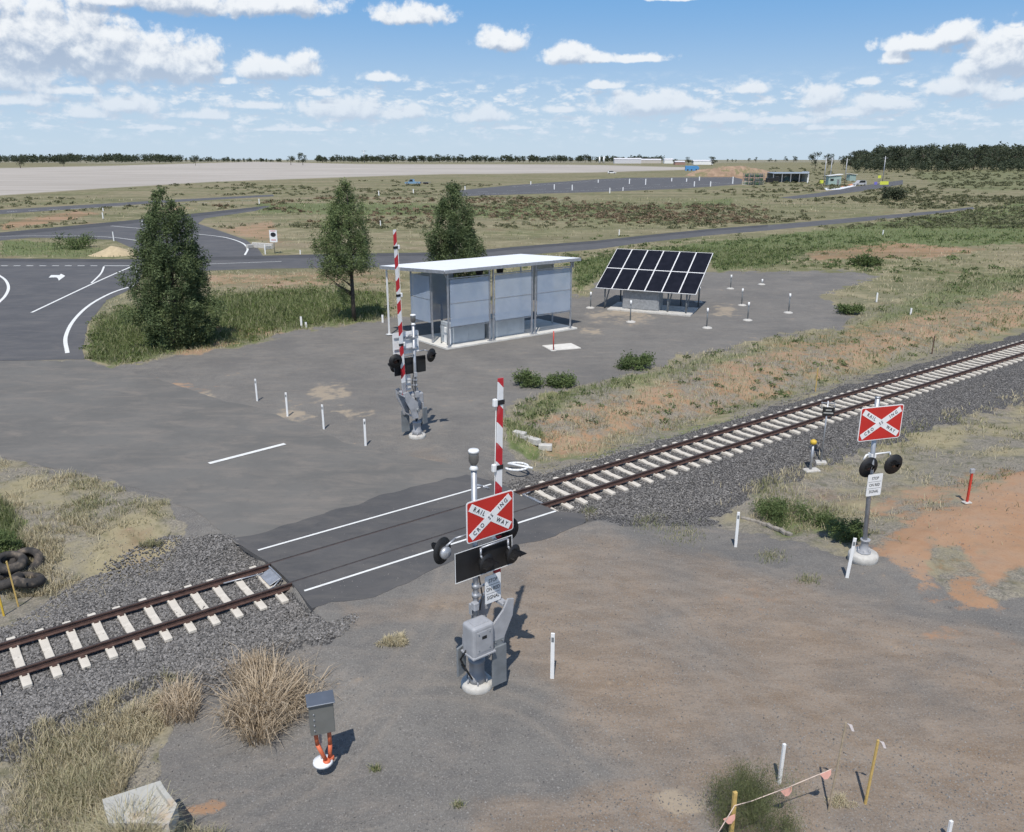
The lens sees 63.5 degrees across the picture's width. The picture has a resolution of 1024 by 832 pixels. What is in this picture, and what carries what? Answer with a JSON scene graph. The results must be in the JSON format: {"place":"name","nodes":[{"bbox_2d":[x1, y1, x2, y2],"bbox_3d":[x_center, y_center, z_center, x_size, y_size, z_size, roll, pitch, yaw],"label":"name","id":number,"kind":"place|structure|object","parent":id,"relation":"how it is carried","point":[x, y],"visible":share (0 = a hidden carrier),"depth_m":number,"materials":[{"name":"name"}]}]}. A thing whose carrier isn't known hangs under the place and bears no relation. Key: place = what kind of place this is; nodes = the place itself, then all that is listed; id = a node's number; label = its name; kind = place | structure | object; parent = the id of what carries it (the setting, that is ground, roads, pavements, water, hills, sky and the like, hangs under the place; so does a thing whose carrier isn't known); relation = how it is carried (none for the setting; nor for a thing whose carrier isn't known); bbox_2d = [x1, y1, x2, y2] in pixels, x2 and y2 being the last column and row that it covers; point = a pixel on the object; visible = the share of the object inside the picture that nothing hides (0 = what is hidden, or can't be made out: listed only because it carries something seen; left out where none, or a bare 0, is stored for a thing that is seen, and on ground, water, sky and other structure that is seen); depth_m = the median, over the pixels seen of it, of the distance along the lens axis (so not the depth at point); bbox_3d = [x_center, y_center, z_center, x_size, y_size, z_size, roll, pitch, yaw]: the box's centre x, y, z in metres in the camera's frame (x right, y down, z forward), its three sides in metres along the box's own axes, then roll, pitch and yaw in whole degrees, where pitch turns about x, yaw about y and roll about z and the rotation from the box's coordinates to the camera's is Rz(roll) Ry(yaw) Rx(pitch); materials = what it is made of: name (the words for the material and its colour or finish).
{"place":"outdoors","nodes":[
{"label":"outdoors","id":0,"kind":"place"},
{"bbox_2d":[0,206,263,235],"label":"slip road overlay","id":1,"kind":"object","parent":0,"point":[93,225],"visible":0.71,"depth_m":147.71,"materials":[{"name":"asphalt"}]},
{"bbox_2d":[0,206,268,257],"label":"slip road","id":2,"kind":"structure","parent":0,"point":[215,245],"depth_m":126.66,"materials":[{"name":"asphalt"}]},
{"bbox_2d":[0,195,273,213],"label":"link road","id":3,"kind":"structure","parent":0,"point":[23,210],"depth_m":212.15,"materials":[{"name":"asphalt"}]},
{"bbox_2d":[0,533,359,739],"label":"ballast gravel","id":4,"kind":"structure","parent":0,"point":[13,717],"depth_m":20.98,"materials":[{"name":"gravel"}]},
{"bbox_2d":[137,536,163,546],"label":"grass tussock","id":5,"kind":"object","parent":4,"relation":"on","point":[149,543],"depth_m":25.91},
{"bbox_2d":[0,359,480,544],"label":"approach road","id":6,"kind":"structure","parent":0,"point":[143,432],"depth_m":33.61,"materials":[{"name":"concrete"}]},
{"bbox_2d":[0,178,724,590],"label":"road markings","id":7,"kind":"object","parent":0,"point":[60,276],"visible":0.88,"depth_m":33.22,"materials":[{"name":"paint"}]},
{"bbox_2d":[0,225,767,261],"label":"road overlay","id":8,"kind":"object","parent":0,"point":[285,256],"visible":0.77,"depth_m":102.53,"materials":[{"name":"asphalt"}]},
{"bbox_2d":[0,160,1023,831],"bbox_3d":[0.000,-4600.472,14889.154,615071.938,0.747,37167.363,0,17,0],"label":"ground","id":9,"kind":"structure","parent":0,"point":[346,378],"depth_m":24.68,"materials":[{"name":"soil"}]},
{"bbox_2d":[0,571,24,590],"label":"tyre","id":10,"kind":"object","parent":9,"relation":"on","point":[5,584],"visible":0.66,"depth_m":23.31,"materials":[{"name":"rubber"}]},
{"bbox_2d":[0,551,27,573],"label":"tyre","id":11,"kind":"object","parent":10,"relation":"on","point":[20,563],"visible":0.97,"depth_m":23.98,"materials":[{"name":"rubber"}]},
{"bbox_2d":[6,561,18,606],"bbox_3d":[-13.692,4.670,22.717,0.040,1.539,0.032,-8,19,-15],"label":"marker stake","id":12,"kind":"object","parent":9,"relation":"on","point":[9,572],"visible":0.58,"depth_m":22.68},
{"bbox_2d":[0,527,28,552],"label":"bush","id":13,"kind":"object","parent":9,"relation":"on","point":[6,538],"visible":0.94,"depth_m":24.67,"materials":[{"name":"green plant"}]},
{"bbox_2d":[8,547,43,571],"bbox_3d":[-14.315,4.280,24.394,0.912,0.280,0.912,33,48,11],"label":"tyre","id":14,"kind":"object","parent":9,"relation":"on","point":[36,554],"visible":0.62,"depth_m":24.42,"materials":[{"name":"rubber"}]},
{"bbox_2d":[11,571,45,587],"bbox_3d":[-13.874,4.692,23.707,0.912,0.280,0.912,11,4,5],"label":"tyre","id":15,"kind":"object","parent":9,"relation":"on","point":[36,579],"visible":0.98,"depth_m":23.46,"materials":[{"name":"rubber"}]},
{"bbox_2d":[0,261,140,360],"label":"road intersection","id":16,"kind":"structure","parent":9,"relation":"on","point":[25,334],"depth_m":67.66,"materials":[{"name":"asphalt"}]},
{"bbox_2d":[44,232,96,250],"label":"bush","id":17,"kind":"object","parent":9,"relation":"on","point":[74,244],"visible":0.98,"depth_m":108.99,"materials":[{"name":"green plant"}]},
{"bbox_2d":[33,748,120,820],"bbox_3d":[-8.581,7.222,16.240,1.698,0.361,2.036,-6,18,-18],"label":"grass tussock","id":18,"kind":"object","parent":9,"relation":"on","point":[59,783],"depth_m":16.23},
{"bbox_2d":[0,456,176,599],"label":"dry grass","id":19,"kind":"structure","parent":9,"relation":"on","point":[10,518],"depth_m":26.84,"materials":[{"name":"plant"}]},
{"bbox_2d":[0,152,183,162],"bbox_3d":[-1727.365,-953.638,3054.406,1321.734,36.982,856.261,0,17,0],"label":"wood","id":20,"kind":"object","parent":9,"relation":"on","point":[120,157],"visible":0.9,"depth_m":2824.30,"materials":[{"name":"green plant"}]},
{"bbox_2d":[88,246,133,256],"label":"sand heap","id":21,"kind":"object","parent":9,"relation":"on","point":[110,251],"visible":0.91,"depth_m":100.91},
{"bbox_2d":[0,645,223,831],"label":"dry grass","id":22,"kind":"structure","parent":9,"relation":"on","point":[119,781],"depth_m":16.93,"materials":[{"name":"plant"}]},
{"bbox_2d":[44,776,219,831],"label":"grass tussock","id":23,"kind":"object","parent":9,"relation":"on","point":[106,825],"depth_m":14.24,"materials":[{"name":"plant"}]},
{"bbox_2d":[107,699,163,742],"bbox_3d":[-8.242,6.629,18.024,1.467,0.412,1.443,0,17,0],"label":"grass tussock","id":24,"kind":"object","parent":9,"relation":"on","point":[125,716],"depth_m":18.06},
{"bbox_2d":[102,781,178,831],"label":"culvert headwall","id":25,"kind":"object","parent":9,"relation":"on","point":[160,791],"visible":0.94,"depth_m":14.54,"materials":[{"name":"concrete"}]},
{"bbox_2d":[125,664,210,726],"bbox_3d":[-7.507,6.353,18.571,1.952,0.617,2.046,13,21,36],"label":"grass tussock","id":26,"kind":"object","parent":9,"relation":"on","point":[182,701],"depth_m":18.51,"materials":[{"name":"plant"}]},
{"bbox_2d":[114,185,227,350],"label":"cypress pine","id":27,"kind":"object","parent":9,"relation":"on","point":[163,265],"visible":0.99,"depth_m":50.26,"materials":[{"name":"green plant"}]},
{"bbox_2d":[174,814,238,831],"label":"grass tussock","id":28,"kind":"object","parent":9,"relation":"on","point":[196,830],"depth_m":14.75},
{"bbox_2d":[185,156,281,161],"bbox_3d":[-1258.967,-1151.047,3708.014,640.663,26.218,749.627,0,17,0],"label":"wood","id":29,"kind":"object","parent":9,"relation":"on","point":[227,159],"visible":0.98,"depth_m":3559.40,"materials":[{"name":"green plant"}]},
{"bbox_2d":[78,269,401,364],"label":"roadside grass","id":30,"kind":"structure","parent":9,"relation":"on","point":[121,335],"depth_m":61.02,"materials":[{"name":"plant"}]},
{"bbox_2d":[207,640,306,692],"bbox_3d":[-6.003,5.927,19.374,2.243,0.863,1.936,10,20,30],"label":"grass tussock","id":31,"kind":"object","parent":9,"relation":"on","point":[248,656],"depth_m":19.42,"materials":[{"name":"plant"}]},
{"bbox_2d":[246,242,273,249],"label":"drain headwall","id":32,"kind":"object","parent":9,"relation":"on","point":[261,245],"visible":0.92,"depth_m":109.55,"materials":[{"name":"concrete"}]},
{"bbox_2d":[190,633,340,751],"bbox_3d":[-5.361,6.129,18.554,3.536,0.986,4.435,0,17,0],"label":"grass tussock","id":33,"kind":"object","parent":9,"relation":"on","point":[268,705],"depth_m":18.19,"materials":[{"name":"plant"}]},
{"bbox_2d":[269,230,277,252],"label":"warning sign","id":34,"kind":"object","parent":9,"relation":"on","point":[273,235],"visible":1,"depth_m":103.22,"materials":[{"name":"metal"}]},
{"bbox_2d":[305,689,334,769],"bbox_3d":[-3.656,6.080,15.979,0.520,1.535,0.420,-5,18,-17],"label":"control box","id":35,"kind":"object","parent":9,"relation":"on","point":[320,706],"visible":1,"depth_m":15.78,"materials":[{"name":"metal"}]},
{"bbox_2d":[307,177,378,321],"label":"cypress pine","id":36,"kind":"object","parent":9,"relation":"on","point":[348,264],"visible":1,"depth_m":58.05,"materials":[{"name":"green plant"}]},
{"bbox_2d":[233,474,510,563],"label":"crossing deck","id":37,"kind":"structure","parent":9,"relation":"on","point":[251,545],"depth_m":27.14,"materials":[{"name":"concrete"}]},
{"bbox_2d":[373,631,409,647],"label":"grass tussock","id":38,"kind":"object","parent":9,"relation":"on","point":[400,640],"depth_m":20.12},
{"bbox_2d":[271,492,537,582],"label":"crossing deck","id":39,"kind":"structure","parent":9,"relation":"on","point":[295,568],"depth_m":25.32,"materials":[{"name":"concrete"}]},
{"bbox_2d":[388,230,436,439],"bbox_3d":[-4.184,-3.207,33.868,2.262,8.782,1.095,-13,21,-36],"label":"boom gate signal","id":40,"kind":"object","parent":9,"relation":"on","point":[405,342],"visible":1,"depth_m":34.13,"materials":[{"name":"metal"}]},
{"bbox_2d":[292,504,585,611],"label":"crossing deck","id":41,"kind":"structure","parent":9,"relation":"on","point":[376,582],"depth_m":23.99,"materials":[{"name":"concrete"}]},
{"bbox_2d":[420,179,491,282],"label":"cypress pine","id":42,"kind":"object","parent":9,"relation":"on","point":[454,234],"visible":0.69,"depth_m":66.68,"materials":[{"name":"green plant"}]},
{"bbox_2d":[98,504,829,808],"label":"pad weeds","id":43,"kind":"object","parent":9,"relation":"on","point":[457,805],"visible":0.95,"depth_m":25.74,"materials":[{"name":"green plant"}]},
{"bbox_2d":[431,378,526,694],"bbox_3d":[-0.622,2.733,17.538,2.262,7.100,1.095,-13,21,-36],"label":"boom gate signal","id":44,"kind":"object","parent":9,"relation":"on","point":[491,517],"visible":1,"depth_m":17.57,"materials":[{"name":"metal"}]},
{"bbox_2d":[379,254,580,349],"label":"equipment shelter","id":45,"kind":"object","parent":9,"relation":"on","point":[438,291],"visible":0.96,"depth_m":53.68,"materials":[{"name":"metal"}]},
{"bbox_2d":[316,154,664,161],"bbox_3d":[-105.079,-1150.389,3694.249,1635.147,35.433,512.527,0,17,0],"label":"wood","id":46,"kind":"object","parent":9,"relation":"on","point":[480,159],"visible":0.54,"depth_m":3594.37,"materials":[{"name":"green plant"}]},
{"bbox_2d":[212,196,769,223],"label":"dry scrub","id":47,"kind":"object","parent":9,"relation":"on","point":[649,216],"visible":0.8,"depth_m":183.51,"materials":[{"name":"green plant"}]},
{"bbox_2d":[0,340,1023,695],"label":"railway track","id":48,"kind":"structure","parent":9,"relation":"on","point":[52,662],"depth_m":29.91,"materials":[{"name":"metal"}]},
{"bbox_2d":[259,566,281,587],"bbox_3d":[-6.897,4.612,23.377,0.594,0.186,1.189,-13,21,-36],"label":"crossing panel deflector","id":49,"kind":"object","parent":48,"relation":"on","point":[270,576],"visible":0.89,"depth_m":23.51,"materials":[{"name":"metal"}]},
{"bbox_2d":[0,179,1023,228],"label":"scrub","id":50,"kind":"object","parent":9,"relation":"on","point":[978,214],"visible":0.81,"depth_m":184.24,"materials":[{"name":"green plant"}]},
{"bbox_2d":[505,462,532,470],"bbox_3d":[0.268,1.926,31.631,1.071,0.090,0.890,0,17,0],"label":"conduit loop","id":51,"kind":"object","parent":9,"relation":"on","point":[527,466],"visible":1,"depth_m":31.61,"materials":[{"name":"white paint"}]},
{"bbox_2d":[510,365,545,388],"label":"bush","id":52,"kind":"object","parent":9,"relation":"on","point":[526,378],"visible":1,"depth_m":42.65,"materials":[{"name":"green plant"}]},
{"bbox_2d":[513,430,551,450],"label":"concrete kerb","id":53,"kind":"structure","parent":9,"relation":"on","point":[536,441],"depth_m":35.13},
{"bbox_2d":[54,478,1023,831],"bbox_3d":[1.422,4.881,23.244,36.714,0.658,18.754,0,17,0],"label":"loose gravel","id":54,"kind":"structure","parent":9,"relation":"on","point":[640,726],"depth_m":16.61,"materials":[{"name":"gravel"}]},
{"bbox_2d":[550,633,554,678],"bbox_3d":[0.911,5.417,18.624,0.090,1.210,0.035,3,17,10],"label":"guide post","id":55,"kind":"object","parent":9,"relation":"on","point":[552,655],"visible":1,"depth_m":18.61,"materials":[{"name":"white paint"}]},
{"bbox_2d":[543,369,579,389],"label":"bush","id":56,"kind":"object","parent":9,"relation":"on","point":[567,380],"visible":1,"depth_m":42.66,"materials":[{"name":"green plant"}]},
{"bbox_2d":[542,343,580,349],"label":"pit lid","id":57,"kind":"object","parent":9,"relation":"on","point":[567,346],"visible":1,"depth_m":51.92,"materials":[{"name":"white concrete"}]},
{"bbox_2d":[460,177,741,195],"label":"highway","id":58,"kind":"structure","parent":9,"relation":"on","point":[612,184],"depth_m":375.81,"materials":[{"name":"asphalt"}]},
{"bbox_2d":[613,158,640,163],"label":"farm shed","id":59,"kind":"structure","parent":9,"relation":"on","point":[626,160],"depth_m":2475.36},
{"bbox_2d":[613,349,655,371],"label":"bush","id":60,"kind":"object","parent":9,"relation":"on","point":[627,361],"visible":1,"depth_m":46.38,"materials":[{"name":"green plant"}]},
{"bbox_2d":[641,159,660,162],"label":"farm shed","id":61,"kind":"structure","parent":9,"relation":"on","point":[650,160],"depth_m":2588.29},
{"bbox_2d":[596,249,712,316],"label":"solar array","id":62,"kind":"object","parent":9,"relation":"on","point":[644,280],"visible":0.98,"depth_m":64.58,"materials":[{"name":"black glass"}]},
{"bbox_2d":[692,160,712,164],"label":"farm shed","id":63,"kind":"structure","parent":9,"relation":"on","point":[701,162],"depth_m":1896.41,"materials":[{"name":"white paint"}]},
{"bbox_2d":[686,166,769,175],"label":"earth mound","id":64,"kind":"object","parent":9,"relation":"on","point":[729,171],"visible":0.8,"depth_m":588.85,"materials":[{"name":"soil"}]},
{"bbox_2d":[729,791,737,831],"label":"marker stake","id":65,"kind":"object","parent":9,"relation":"on","point":[734,798],"visible":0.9,"depth_m":14.08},
{"bbox_2d":[718,769,831,831],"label":"bunting line","id":66,"kind":"object","parent":65,"relation":"hanging from","point":[728,819],"visible":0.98,"depth_m":14.49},
{"bbox_2d":[734,512,739,546],"bbox_3d":[7.110,3.608,26.151,0.090,1.248,0.036,3,17,9],"label":"guide post","id":67,"kind":"object","parent":9,"relation":"on","point":[737,529],"visible":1,"depth_m":26.12,"materials":[{"name":"white paint"}]},
{"bbox_2d":[696,752,810,831],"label":"bush","id":68,"kind":"object","parent":9,"relation":"on","point":[752,818],"visible":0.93,"depth_m":14.60,"materials":[{"name":"green plant"}]},
{"bbox_2d":[503,254,1004,428],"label":"verge weeds","id":69,"kind":"object","parent":9,"relation":"on","point":[699,378],"visible":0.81,"depth_m":44.49,"materials":[{"name":"green plant"}]},
{"bbox_2d":[487,245,1023,545],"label":"verge grass","id":70,"kind":"structure","parent":9,"relation":"on","point":[769,478],"depth_m":43.29,"materials":[{"name":"plant"}]},
{"bbox_2d":[502,341,1023,519],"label":"ballast gravel","id":71,"kind":"structure","parent":9,"relation":"on","point":[676,480],"depth_m":33.08,"materials":[{"name":"gravel"}]},
{"bbox_2d":[741,516,792,535],"bbox_3d":[8.608,3.675,27.826,0.384,0.296,2.135,-11,20,-32],"label":"culvert edge","id":72,"kind":"object","parent":9,"relation":"on","point":[776,528],"visible":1,"depth_m":27.84,"materials":[{"name":"concrete"}]},
{"bbox_2d":[777,743,785,783],"bbox_3d":[5.050,6.561,15.514,0.060,0.984,0.048,-4,18,-17],"label":"marker stake","id":73,"kind":"object","parent":9,"relation":"on","point":[782,758],"visible":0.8,"depth_m":15.46,"materials":[{"name":"white paint"}]},
{"bbox_2d":[747,493,817,527],"bbox_3d":[9.385,3.176,28.553,2.309,0.896,2.359,0,17,0],"label":"bush","id":74,"kind":"object","parent":9,"relation":"on","point":[775,507],"visible":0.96,"depth_m":28.44,"materials":[{"name":"green plant"}]},
{"bbox_2d":[767,171,808,181],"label":"open shed","id":75,"kind":"structure","parent":9,"relation":"on","point":[802,176],"depth_m":436.49,"materials":[{"name":"white paint"}]},
{"bbox_2d":[561,233,1023,292],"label":"green scrub","id":76,"kind":"object","parent":9,"relation":"on","point":[835,263],"visible":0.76,"depth_m":100.60,"materials":[{"name":"green plant"}]},
{"bbox_2d":[802,439,820,472],"bbox_3d":[11.920,1.556,32.834,0.620,1.377,0.453,-3,18,-11],"label":"marker post","id":77,"kind":"object","parent":9,"relation":"on","point":[813,442],"visible":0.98,"depth_m":32.78,"materials":[{"name":"metal"}]},
{"bbox_2d":[801,509,839,527],"bbox_3d":[10.352,3.376,27.529,1.238,0.717,1.234,0,17,0],"label":"bush","id":78,"kind":"object","parent":9,"relation":"on","point":[821,518],"visible":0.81,"depth_m":27.41,"materials":[{"name":"green plant"}]},
{"bbox_2d":[815,401,834,464],"bbox_3d":[12.617,0.684,33.379,0.530,2.676,0.340,4,18,11],"label":"track plate sign","id":79,"kind":"object","parent":9,"relation":"on","point":[828,411],"visible":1,"depth_m":33.11,"materials":[{"name":"metal"}]},
{"bbox_2d":[825,174,842,184],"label":"site hut","id":80,"kind":"object","parent":9,"relation":"on","point":[832,179],"visible":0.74,"depth_m":378.74,"materials":[{"name":"white paint"}]},
{"bbox_2d":[828,722,853,810],"bbox_3d":[5.866,6.293,14.751,0.216,1.963,0.035,-2,17,-17],"label":"marker stake","id":81,"kind":"object","parent":9,"relation":"on","point":[839,755],"visible":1,"depth_m":14.67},
{"bbox_2d":[824,791,858,808],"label":"grass tussock","id":82,"kind":"object","parent":9,"relation":"on","point":[842,800],"depth_m":15.13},
{"bbox_2d":[820,514,871,544],"bbox_3d":[10.572,3.533,26.185,1.503,0.872,1.398,0,17,0],"label":"bush","id":83,"kind":"object","parent":9,"relation":"on","point":[853,530],"visible":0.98,"depth_m":26.06,"materials":[{"name":"green plant"}]},
{"bbox_2d":[833,301,865,313],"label":"bush","id":84,"kind":"object","parent":9,"relation":"on","point":[849,309],"visible":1,"depth_m":62.73,"materials":[{"name":"green plant"}]},
{"bbox_2d":[845,538,856,577],"bbox_3d":[9.468,3.986,23.127,0.090,1.279,0.036,8,19,14],"label":"guide post","id":85,"kind":"object","parent":9,"relation":"on","point":[850,557],"visible":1,"depth_m":23.11,"materials":[{"name":"white paint"}]},
{"bbox_2d":[844,252,884,266],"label":"bush","id":86,"kind":"object","parent":9,"relation":"on","point":[865,259],"visible":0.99,"depth_m":91.26,"materials":[{"name":"green plant"}]},
{"bbox_2d":[864,739,885,804],"bbox_3d":[6.574,6.476,14.976,0.222,1.476,0.040,-2,17,-17],"label":"marker stake","id":87,"kind":"object","parent":9,"relation":"on","point":[872,770],"visible":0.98,"depth_m":14.90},
{"bbox_2d":[847,396,903,565],"bbox_3d":[10.385,1.871,23.681,1.594,5.110,0.837,1,17,4],"label":"crossing light signal","id":88,"kind":"object","parent":9,"relation":"on","point":[877,421],"visible":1,"depth_m":23.33,"materials":[{"name":"metal"}]},
{"bbox_2d":[749,167,1023,208],"bbox_3d":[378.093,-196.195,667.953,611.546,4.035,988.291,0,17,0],"label":"scrub","id":89,"kind":"object","parent":9,"relation":"on","point":[966,196],"visible":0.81,"depth_m":322.00,"materials":[{"name":"green plant"}]},
{"bbox_2d":[879,185,908,199],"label":"bush","id":90,"kind":"object","parent":9,"relation":"on","point":[895,193],"visible":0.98,"depth_m":240.78,"materials":[{"name":"green plant"}]},
{"bbox_2d":[888,147,901,166],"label":"gum tree","id":91,"kind":"object","parent":9,"relation":"on","point":[895,156],"visible":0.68,"depth_m":902.00,"materials":[{"name":"green plant"}]},
{"bbox_2d":[892,144,914,163],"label":"gum tree","id":92,"kind":"object","parent":9,"relation":"on","point":[905,151],"visible":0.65,"depth_m":898.91,"materials":[{"name":"green plant"}]},
{"bbox_2d":[914,145,933,162],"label":"gum tree","id":93,"kind":"object","parent":9,"relation":"on","point":[920,148],"visible":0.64,"depth_m":972.62,"materials":[{"name":"green plant"}]},
{"bbox_2d":[919,148,943,169],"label":"gum tree","id":94,"kind":"object","parent":9,"relation":"on","point":[921,159],"visible":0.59,"depth_m":905.99,"materials":[{"name":"green plant"}]},
{"bbox_2d":[844,141,1023,162],"bbox_3d":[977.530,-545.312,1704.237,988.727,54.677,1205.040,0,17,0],"label":"wood","id":95,"kind":"object","parent":9,"relation":"on","point":[934,148],"visible":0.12,"depth_m":1220.29,"materials":[{"name":"green plant"}]},
{"bbox_2d":[851,155,1023,170],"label":"scrub","id":96,"kind":"object","parent":9,"relation":"on","point":[964,163],"visible":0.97,"depth_m":796.22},
{"bbox_2d":[936,147,961,168],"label":"gum tree","id":97,"kind":"object","parent":9,"relation":"on","point":[943,157],"visible":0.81,"depth_m":881.55,"materials":[{"name":"green plant"}]},
{"bbox_2d":[962,468,974,503],"bbox_3d":[15.712,2.405,28.412,0.280,1.268,0.220,-3,18,-11],"label":"marker post","id":98,"kind":"object","parent":9,"relation":"on","point":[971,472],"visible":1,"depth_m":28.40,"materials":[{"name":"red paint"}]},
{"bbox_2d":[969,144,991,168],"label":"gum tree","id":99,"kind":"object","parent":9,"relation":"on","point":[978,150],"visible":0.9,"depth_m":908.02,"materials":[{"name":"green plant"}]},
{"bbox_2d":[989,147,1010,168],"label":"gum tree","id":100,"kind":"object","parent":9,"relation":"on","point":[1003,152],"visible":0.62,"depth_m":942.44,"materials":[{"name":"green plant"}]},
{"bbox_2d":[997,145,1023,168],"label":"gum tree","id":101,"kind":"object","parent":9,"relation":"on","point":[1021,147],"visible":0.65,"depth_m":880.34,"materials":[{"name":"green plant"}]},
{"bbox_2d":[0,196,1023,293],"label":"verge grass","id":102,"kind":"structure","parent":0,"point":[819,239],"depth_m":124.83,"materials":[{"name":"plant"}]},
{"bbox_2d":[0,0,1023,159],"label":"sky","id":103,"kind":"structure","parent":0,"point":[218,79],"materials":[{"name":"blue"}]},
{"bbox_2d":[202,207,973,270],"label":"road","id":104,"kind":"structure","parent":0,"point":[236,264],"depth_m":108.35,"materials":[{"name":"asphalt"}]},
{"bbox_2d":[780,180,902,198],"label":"access road","id":105,"kind":"structure","parent":0,"point":[858,188],"depth_m":315.05,"materials":[{"name":"asphalt"}]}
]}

